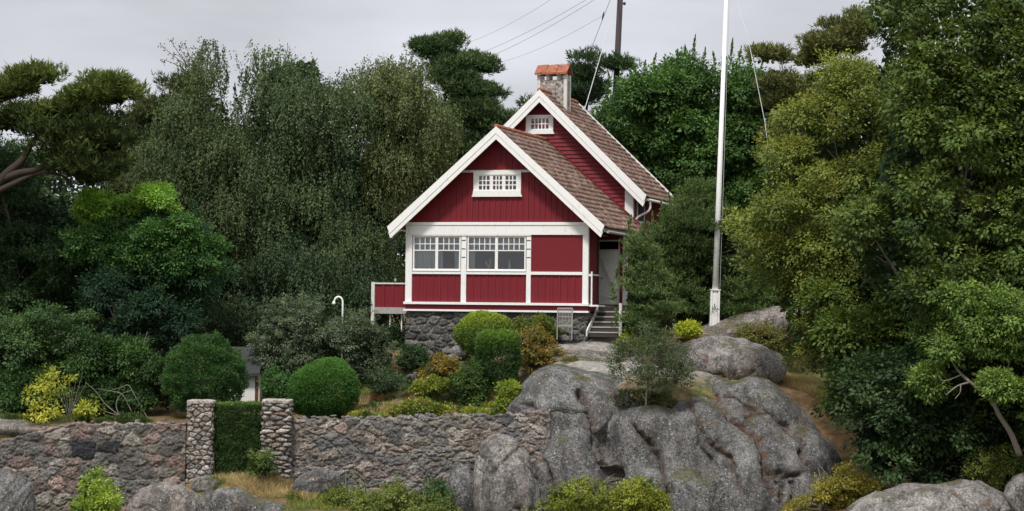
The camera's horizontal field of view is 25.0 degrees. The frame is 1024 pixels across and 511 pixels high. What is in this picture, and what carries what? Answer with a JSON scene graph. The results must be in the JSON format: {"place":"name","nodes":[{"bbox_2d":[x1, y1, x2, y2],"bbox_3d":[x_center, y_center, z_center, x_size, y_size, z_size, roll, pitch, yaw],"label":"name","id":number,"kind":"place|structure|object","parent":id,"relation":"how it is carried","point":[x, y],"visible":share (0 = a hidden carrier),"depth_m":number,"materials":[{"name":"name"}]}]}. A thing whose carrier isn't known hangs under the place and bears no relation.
{"place":"outdoors","nodes":[
{"label":"outdoors","id":0,"kind":"place"},
{"bbox_2d":[0,314,995,510],"bbox_3d":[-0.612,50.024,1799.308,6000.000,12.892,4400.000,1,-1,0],"label":"ground","id":1,"kind":"structure","parent":0,"point":[837,437],"depth_m":79.66,"materials":[{"name":"plant"}]},
{"bbox_2d":[1,412,21,419],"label":"weed","id":2,"kind":"object","parent":1,"relation":"on","point":[14,416],"visible":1,"depth_m":78.82,"materials":[{"name":"green plant"}]},
{"bbox_2d":[0,469,35,510],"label":"rock","id":3,"kind":"object","parent":1,"relation":"on","point":[16,491],"visible":1,"depth_m":74.12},
{"bbox_2d":[0,418,69,435],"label":"rock","id":4,"kind":"object","parent":1,"relation":"on","point":[17,427],"visible":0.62,"depth_m":77.99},
{"bbox_2d":[0,299,104,382],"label":"shrub","id":5,"kind":"object","parent":1,"relation":"on","point":[27,338],"visible":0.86,"depth_m":80.86,"materials":[{"name":"green plant"}]},
{"bbox_2d":[0,134,123,320],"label":"elder tree","id":6,"kind":"object","parent":1,"relation":"on","point":[42,246],"visible":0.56,"depth_m":85.14,"materials":[{"name":"green plant"}]},
{"bbox_2d":[20,364,106,423],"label":"bush","id":7,"kind":"object","parent":1,"relation":"on","point":[50,412],"visible":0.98,"depth_m":78.71,"materials":[{"name":"yellow plant"}]},
{"bbox_2d":[0,53,151,192],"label":"pine tree","id":8,"kind":"object","parent":1,"relation":"on","point":[76,128],"visible":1,"depth_m":81.79,"materials":[{"name":"green plant"}]},
{"bbox_2d":[75,414,92,421],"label":"weed","id":9,"kind":"object","parent":1,"relation":"on","point":[83,418],"visible":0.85,"depth_m":79.11,"materials":[{"name":"green plant"}]},
{"bbox_2d":[0,330,179,416],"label":"shrub","id":10,"kind":"object","parent":1,"relation":"on","point":[136,367],"visible":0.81,"depth_m":80.51,"materials":[{"name":"green plant"}]},
{"bbox_2d":[0,421,186,510],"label":"stone wall","id":11,"kind":"structure","parent":1,"relation":"on","point":[51,463],"depth_m":77.75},
{"bbox_2d":[67,464,123,510],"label":"shrub","id":12,"kind":"object","parent":1,"relation":"on","point":[97,494],"visible":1,"depth_m":75.51,"materials":[{"name":"green plant"}]},
{"bbox_2d":[85,382,146,415],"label":"dead branches","id":13,"kind":"object","parent":1,"relation":"on","point":[117,399],"visible":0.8,"depth_m":80.08,"materials":[{"name":"wood"}]},
{"bbox_2d":[107,411,134,422],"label":"weed","id":14,"kind":"object","parent":1,"relation":"on","point":[121,418],"visible":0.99,"depth_m":78.48,"materials":[{"name":"green plant"}]},
{"bbox_2d":[132,414,152,423],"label":"weed","id":15,"kind":"object","parent":1,"relation":"on","point":[143,419],"visible":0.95,"depth_m":78.47,"materials":[{"name":"green plant"}]},
{"bbox_2d":[70,261,219,356],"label":"shrub","id":16,"kind":"object","parent":1,"relation":"on","point":[133,315],"visible":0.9,"depth_m":82.75,"materials":[{"name":"green plant"}]},
{"bbox_2d":[57,180,234,335],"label":"maple sapling","id":17,"kind":"object","parent":1,"relation":"on","point":[100,210],"visible":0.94,"depth_m":83.01,"materials":[{"name":"green plant"}]},
{"bbox_2d":[104,67,211,364],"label":"conifer","id":18,"kind":"object","parent":1,"relation":"on","point":[140,109],"visible":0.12,"depth_m":95.32,"materials":[{"name":"green plant"}]},
{"bbox_2d":[75,199,242,372],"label":"elder tree","id":19,"kind":"object","parent":1,"relation":"on","point":[204,280],"visible":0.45,"depth_m":83.41,"materials":[{"name":"green plant"}]},
{"bbox_2d":[125,482,198,510],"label":"rock","id":20,"kind":"object","parent":1,"relation":"on","point":[166,496],"visible":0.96,"depth_m":74.25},
{"bbox_2d":[122,36,269,383],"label":"birch tree","id":21,"kind":"object","parent":1,"relation":"on","point":[201,147],"visible":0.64,"depth_m":89.24,"materials":[{"name":"green plant"}]},
{"bbox_2d":[185,399,215,485],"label":"gate pillar","id":22,"kind":"structure","parent":1,"relation":"on","point":[200,454],"depth_m":77.40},
{"bbox_2d":[191,476,219,491],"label":"rock","id":23,"kind":"object","parent":1,"relation":"on","point":[202,483],"visible":0.76,"depth_m":76.42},
{"bbox_2d":[160,330,251,413],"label":"clipped bush","id":24,"kind":"object","parent":1,"relation":"on","point":[177,376],"visible":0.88,"depth_m":79.00,"materials":[{"name":"green plant"}]},
{"bbox_2d":[212,400,261,475],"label":"hedge","id":25,"kind":"object","parent":1,"relation":"on","point":[237,406],"visible":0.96,"depth_m":77.68,"materials":[{"name":"green plant"}]},
{"bbox_2d":[195,487,285,510],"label":"rock","id":26,"kind":"object","parent":1,"relation":"on","point":[229,499],"visible":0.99,"depth_m":74.22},
{"bbox_2d":[222,347,265,401],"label":"garden shed","id":27,"kind":"structure","parent":1,"relation":"on","point":[253,392],"depth_m":82.42,"materials":[{"name":"white paint"}]},
{"bbox_2d":[255,376,258,401],"bbox_3d":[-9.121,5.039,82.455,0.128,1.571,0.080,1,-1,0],"label":"door","id":28,"kind":"structure","parent":27,"relation":"in","point":[256,383],"depth_m":82.42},
{"bbox_2d":[244,444,281,479],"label":"shrub","id":29,"kind":"object","parent":1,"relation":"on","point":[262,464],"visible":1,"depth_m":76.80,"materials":[{"name":"green plant"}]},
{"bbox_2d":[256,364,296,412],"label":"shrub","id":30,"kind":"object","parent":1,"relation":"on","point":[276,387],"visible":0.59,"depth_m":80.80,"materials":[{"name":"green plant"}]},
{"bbox_2d":[260,398,293,480],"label":"gate pillar","id":31,"kind":"structure","parent":1,"relation":"on","point":[276,424],"depth_m":77.47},
{"bbox_2d":[284,490,300,498],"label":"weed","id":32,"kind":"object","parent":1,"relation":"on","point":[292,492],"visible":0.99,"depth_m":75.66,"materials":[{"name":"green plant"}]},
{"bbox_2d":[194,229,406,377],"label":"shrub","id":33,"kind":"object","parent":1,"relation":"on","point":[236,324],"visible":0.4,"depth_m":87.66,"materials":[{"name":"green plant"}]},
{"bbox_2d":[242,291,365,382],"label":"shrub","id":34,"kind":"object","parent":1,"relation":"on","point":[300,346],"visible":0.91,"depth_m":82.62,"materials":[{"name":"green plant"}]},
{"bbox_2d":[211,39,405,314],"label":"birch tree","id":35,"kind":"object","parent":1,"relation":"on","point":[285,99],"visible":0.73,"depth_m":90.06,"materials":[{"name":"green plant"}]},
{"bbox_2d":[287,367,330,418],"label":"clipped bush","id":36,"kind":"object","parent":1,"relation":"on","point":[299,374],"visible":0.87,"depth_m":78.63,"materials":[{"name":"green plant"}]},
{"bbox_2d":[292,468,341,495],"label":"rock","id":37,"kind":"object","parent":1,"relation":"on","point":[315,480],"visible":0.73,"depth_m":76.17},
{"bbox_2d":[292,356,360,417],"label":"clipped bush","id":38,"kind":"object","parent":1,"relation":"on","point":[343,402],"visible":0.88,"depth_m":78.76,"materials":[{"name":"green plant"}]},
{"bbox_2d":[332,296,343,357],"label":"garden lamp","id":39,"kind":"object","parent":1,"relation":"on","point":[336,297],"visible":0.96,"depth_m":82.94,"materials":[{"name":"metal"}]},
{"bbox_2d":[356,410,373,418],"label":"rockery plant","id":40,"kind":"object","parent":1,"relation":"on","point":[365,413],"visible":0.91,"depth_m":78.48,"materials":[{"name":"green plant"}]},
{"bbox_2d":[334,306,403,386],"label":"shrub","id":41,"kind":"object","parent":1,"relation":"on","point":[365,331],"visible":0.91,"depth_m":82.20,"materials":[{"name":"green plant"}]},
{"bbox_2d":[361,365,409,396],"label":"shrub","id":42,"kind":"object","parent":1,"relation":"on","point":[387,383],"visible":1,"depth_m":80.96,"materials":[{"name":"green plant"}]},
{"bbox_2d":[311,474,461,510],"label":"shrub","id":43,"kind":"object","parent":1,"relation":"on","point":[393,496],"visible":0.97,"depth_m":74.56,"materials":[{"name":"green plant"}]},
{"bbox_2d":[376,321,406,349],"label":"shrub","id":44,"kind":"object","parent":1,"relation":"on","point":[397,333],"visible":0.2,"depth_m":86.25,"materials":[{"name":"green plant"}]},
{"bbox_2d":[335,44,467,327],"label":"birch tree","id":45,"kind":"object","parent":1,"relation":"on","point":[399,169],"visible":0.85,"depth_m":91.76,"materials":[{"name":"green plant"}]},
{"bbox_2d":[0,359,821,510],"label":"green grass","id":46,"kind":"structure","parent":1,"relation":"on","point":[298,504],"depth_m":78.85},
{"bbox_2d":[392,343,430,369],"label":"shrub","id":47,"kind":"object","parent":1,"relation":"on","point":[414,357],"visible":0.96,"depth_m":82.96,"materials":[{"name":"green plant"}]},
{"bbox_2d":[290,409,550,505],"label":"stone wall","id":48,"kind":"structure","parent":1,"relation":"on","point":[376,451],"depth_m":77.70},
{"bbox_2d":[386,396,456,416],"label":"shrub","id":49,"kind":"object","parent":1,"relation":"on","point":[420,404],"visible":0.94,"depth_m":78.69,"materials":[{"name":"green plant"}]},
{"bbox_2d":[407,374,451,395],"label":"shrub","id":50,"kind":"object","parent":1,"relation":"on","point":[434,384],"visible":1,"depth_m":80.59,"materials":[{"name":"green plant"}]},
{"bbox_2d":[416,477,456,510],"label":"shrub","id":51,"kind":"object","parent":1,"relation":"on","point":[434,486],"visible":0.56,"depth_m":75.48,"materials":[{"name":"green plant"}]},
{"bbox_2d":[414,350,461,379],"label":"shrub","id":52,"kind":"object","parent":1,"relation":"on","point":[441,364],"visible":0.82,"depth_m":81.60,"materials":[{"name":"yellow plant"}]},
{"bbox_2d":[450,345,468,358],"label":"rock","id":53,"kind":"object","parent":1,"relation":"on","point":[456,350],"visible":0.65,"depth_m":83.89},
{"bbox_2d":[447,464,473,510],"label":"rock","id":54,"kind":"object","parent":1,"relation":"on","point":[460,480],"visible":0.88,"depth_m":76.04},
{"bbox_2d":[460,403,473,413],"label":"rockery plant","id":55,"kind":"object","parent":1,"relation":"on","point":[464,409],"visible":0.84,"depth_m":79.29,"materials":[{"name":"green plant"}]},
{"bbox_2d":[402,26,533,170],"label":"pine tree","id":56,"kind":"object","parent":1,"relation":"on","point":[457,77],"visible":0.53,"depth_m":102.58,"materials":[{"name":"green plant"}]},
{"bbox_2d":[446,359,493,408],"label":"shrub","id":57,"kind":"object","parent":1,"relation":"on","point":[469,384],"visible":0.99,"depth_m":79.92,"materials":[{"name":"green plant"}]},
{"bbox_2d":[453,310,514,373],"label":"clipped bush","id":58,"kind":"object","parent":1,"relation":"on","point":[492,319],"visible":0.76,"depth_m":82.10,"materials":[{"name":"green plant"}]},
{"bbox_2d":[476,407,491,414],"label":"rockery plant","id":59,"kind":"object","parent":1,"relation":"on","point":[485,410],"visible":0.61,"depth_m":78.88,"materials":[{"name":"green plant"}]},
{"bbox_2d":[481,399,496,407],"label":"rockery plant","id":60,"kind":"object","parent":1,"relation":"on","point":[487,404],"visible":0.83,"depth_m":79.86,"materials":[{"name":"green plant"}]},
{"bbox_2d":[474,327,521,390],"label":"clipped bush","id":61,"kind":"object","parent":1,"relation":"on","point":[482,338],"visible":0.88,"depth_m":80.31,"materials":[{"name":"green plant"}]},
{"bbox_2d":[473,433,541,510],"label":"rock","id":62,"kind":"object","parent":1,"relation":"on","point":[504,475],"visible":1,"depth_m":75.56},
{"bbox_2d":[492,378,522,409],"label":"shrub","id":63,"kind":"object","parent":1,"relation":"on","point":[508,391],"visible":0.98,"depth_m":78.72,"materials":[{"name":"green plant"}]},
{"bbox_2d":[0,81,1020,334],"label":"wood","id":64,"kind":"object","parent":1,"relation":"on","point":[56,187],"visible":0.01,"depth_m":125.69,"materials":[{"name":"green plant"}]},
{"bbox_2d":[371,64,675,356],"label":"cottage","id":65,"kind":"structure","parent":1,"relation":"on","point":[558,178],"depth_m":85.40,"materials":[{"name":"red wood"}]},
{"bbox_2d":[415,237,435,268],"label":"curtain","id":66,"kind":"object","parent":65,"relation":"hanging from","point":[424,259],"visible":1,"depth_m":85.99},
{"bbox_2d":[415,237,458,248],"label":"curtain","id":67,"kind":"object","parent":65,"relation":"hanging from","point":[446,239],"visible":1,"depth_m":85.83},
{"bbox_2d":[413,236,460,269],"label":"casement window","id":68,"kind":"structure","parent":65,"relation":"in","point":[436,243],"depth_m":85.66,"materials":[{"name":"white paint"}]},
{"bbox_2d":[439,237,442,268],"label":"curtain","id":69,"kind":"object","parent":65,"relation":"hanging from","point":[440,259],"visible":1,"depth_m":85.80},
{"bbox_2d":[454,237,458,268],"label":"curtain","id":70,"kind":"object","parent":65,"relation":"hanging from","point":[456,259],"visible":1,"depth_m":85.60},
{"bbox_2d":[469,238,474,268],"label":"curtain","id":71,"kind":"object","parent":65,"relation":"hanging from","point":[471,259],"visible":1,"depth_m":85.42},
{"bbox_2d":[469,238,524,249],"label":"curtain","id":72,"kind":"object","parent":65,"relation":"hanging from","point":[500,247],"visible":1,"depth_m":85.15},
{"bbox_2d":[467,236,526,270],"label":"casement window","id":73,"kind":"structure","parent":65,"relation":"in","point":[496,250],"depth_m":84.97,"materials":[{"name":"white paint"}]},
{"bbox_2d":[472,171,521,196],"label":"gable window","id":74,"kind":"structure","parent":65,"relation":"in","point":[479,177],"depth_m":84.99,"materials":[{"name":"white paint"}]},
{"bbox_2d":[525,115,553,133],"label":"gable window","id":75,"kind":"structure","parent":65,"relation":"in","point":[528,117],"depth_m":90.83,"materials":[{"name":"white paint"}]},
{"bbox_2d":[599,251,617,304],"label":"door","id":76,"kind":"structure","parent":65,"relation":"in","point":[608,260],"depth_m":87.03,"materials":[{"name":"white paint"}]},
{"bbox_2d":[637,201,644,223],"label":"side window","id":77,"kind":"structure","parent":65,"relation":"in","point":[640,209],"depth_m":90.63,"materials":[{"name":"glass"}]},
{"bbox_2d":[212,334,841,499],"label":"dry grass","id":78,"kind":"structure","parent":1,"relation":"on","point":[240,480],"depth_m":77.16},
{"bbox_2d":[512,311,563,337],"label":"shrub","id":79,"kind":"object","parent":1,"relation":"on","point":[544,320],"visible":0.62,"depth_m":83.62,"materials":[{"name":"green plant"}]},
{"bbox_2d":[511,323,567,374],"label":"shrub","id":80,"kind":"object","parent":1,"relation":"on","point":[536,350],"visible":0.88,"depth_m":81.82,"materials":[{"name":"yellow plant"}]},
{"bbox_2d":[554,308,572,339],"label":"garden chair","id":81,"kind":"object","parent":1,"relation":"on","point":[570,324],"visible":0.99,"depth_m":83.30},
{"bbox_2d":[546,349,619,361],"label":"rock","id":82,"kind":"object","parent":1,"relation":"on","point":[590,355],"visible":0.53,"depth_m":82.05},
{"bbox_2d":[523,469,674,510],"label":"shrub","id":83,"kind":"object","parent":1,"relation":"on","point":[639,494],"visible":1,"depth_m":73.66,"materials":[{"name":"green plant"}]},
{"bbox_2d":[562,44,642,112],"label":"pine tree","id":84,"kind":"object","parent":1,"relation":"on","point":[582,77],"visible":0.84,"depth_m":102.14,"materials":[{"name":"green plant"}]},
{"bbox_2d":[612,0,625,137],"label":"utility pole","id":85,"kind":"object","parent":1,"relation":"on","point":[620,3],"visible":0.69,"depth_m":104.19,"materials":[{"name":"brown wood"}]},
{"bbox_2d":[584,0,616,109],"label":"cable","id":86,"kind":"object","parent":85,"relation":"attached to","point":[600,56],"visible":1,"depth_m":98.04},
{"bbox_2d":[615,327,658,350],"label":"shrub","id":87,"kind":"object","parent":1,"relation":"on","point":[630,335],"visible":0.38,"depth_m":82.55,"materials":[{"name":"green plant"}]},
{"bbox_2d":[618,356,672,366],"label":"rock","id":88,"kind":"object","parent":1,"relation":"on","point":[636,361],"visible":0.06,"depth_m":81.95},
{"bbox_2d":[608,213,687,355],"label":"young pine","id":89,"kind":"object","parent":88,"relation":"on","point":[644,280],"visible":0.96,"depth_m":82.17,"materials":[{"name":"green plant"}]},
{"bbox_2d":[506,364,841,510],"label":"rock outcrop","id":90,"kind":"object","parent":1,"relation":"on","point":[750,444],"visible":0.82,"depth_m":76.74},
{"bbox_2d":[611,387,677,408],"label":"heather","id":91,"kind":"object","parent":90,"relation":"on","point":[652,396],"visible":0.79,"depth_m":78.03,"materials":[{"name":"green plant"}]},
{"bbox_2d":[602,319,697,405],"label":"birch sapling","id":92,"kind":"object","parent":90,"relation":"on","point":[660,348],"visible":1,"depth_m":76.98,"materials":[{"name":"green plant"}]},
{"bbox_2d":[670,318,703,341],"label":"shrub","id":93,"kind":"object","parent":1,"relation":"on","point":[690,329],"visible":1,"depth_m":85.05,"materials":[{"name":"yellow plant"}]},
{"bbox_2d":[588,34,787,324],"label":"deciduous tree","id":94,"kind":"object","parent":1,"relation":"on","point":[661,107],"visible":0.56,"depth_m":96.71,"materials":[{"name":"green plant"}]},
{"bbox_2d":[637,170,781,325],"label":"young pine","id":95,"kind":"object","parent":1,"relation":"on","point":[692,214],"visible":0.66,"depth_m":87.35,"materials":[{"name":"green plant"}]},
{"bbox_2d":[671,336,786,384],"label":"rock","id":96,"kind":"object","parent":1,"relation":"on","point":[729,357],"visible":0.54,"depth_m":82.10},
{"bbox_2d":[700,306,803,344],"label":"rock","id":97,"kind":"object","parent":1,"relation":"on","point":[723,327],"visible":0.27,"depth_m":86.27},
{"bbox_2d":[709,0,728,325],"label":"flagpole","id":98,"kind":"object","parent":97,"relation":"on","point":[714,317],"visible":0.84,"depth_m":87.02,"materials":[{"name":"white paint"}]},
{"bbox_2d":[705,261,801,305],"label":"dark thicket","id":99,"kind":"object","parent":1,"relation":"on","point":[777,301],"visible":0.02,"depth_m":90.08,"materials":[{"name":"green plant"}]},
{"bbox_2d":[729,316,788,349],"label":"shrub","id":100,"kind":"object","parent":1,"relation":"on","point":[762,335],"visible":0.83,"depth_m":84.62,"materials":[{"name":"green plant"}]},
{"bbox_2d":[737,3,882,238],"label":"pine tree","id":101,"kind":"object","parent":1,"relation":"on","point":[843,33],"visible":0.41,"depth_m":94.84,"materials":[{"name":"green plant"}]},
{"bbox_2d":[720,44,943,374],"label":"rowan tree","id":102,"kind":"object","parent":1,"relation":"on","point":[819,252],"visible":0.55,"depth_m":78.18,"materials":[{"name":"green plant"}]},
{"bbox_2d":[780,459,890,510],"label":"shrub","id":103,"kind":"object","parent":1,"relation":"on","point":[843,489],"visible":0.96,"depth_m":73.60,"materials":[{"name":"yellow plant"}]},
{"bbox_2d":[785,247,937,437],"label":"oak tree","id":104,"kind":"object","parent":1,"relation":"on","point":[840,332],"visible":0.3,"depth_m":75.72,"materials":[{"name":"green plant"}]},
{"bbox_2d":[810,340,1023,490],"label":"thicket","id":105,"kind":"object","parent":1,"relation":"on","point":[903,420],"visible":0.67,"depth_m":73.00,"materials":[{"name":"green plant"}]},
{"bbox_2d":[815,0,1023,483],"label":"oak tree","id":106,"kind":"object","parent":1,"relation":"on","point":[971,128],"visible":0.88,"depth_m":72.24,"materials":[{"name":"green plant"}]},
{"bbox_2d":[846,479,1009,510],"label":"rock","id":107,"kind":"object","parent":1,"relation":"on","point":[964,495],"visible":0.98,"depth_m":70.36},
{"bbox_2d":[899,275,1023,456],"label":"ash tree","id":108,"kind":"object","parent":1,"relation":"on","point":[973,327],"visible":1,"depth_m":70.89,"materials":[{"name":"green plant"}]},
{"bbox_2d":[959,438,1023,492],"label":"shrub","id":109,"kind":"object","parent":1,"relation":"on","point":[991,469],"visible":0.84,"depth_m":72.27,"materials":[{"name":"green plant"}]},
{"bbox_2d":[1003,472,1023,510],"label":"rock","id":110,"kind":"object","parent":1,"relation":"on","point":[1013,493],"visible":0.97,"depth_m":70.37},
{"bbox_2d":[0,0,1014,261],"label":"sky","id":111,"kind":"structure","parent":0,"point":[83,34],"materials":[{"name":"grey"}]},
{"bbox_2d":[484,0,584,51],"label":"cable","id":112,"kind":"object","parent":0,"point":[537,26],"visible":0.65,"depth_m":123.23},
{"bbox_2d":[737,1,770,166],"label":"cable","id":113,"kind":"object","parent":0,"point":[754,71],"visible":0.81,"depth_m":89.36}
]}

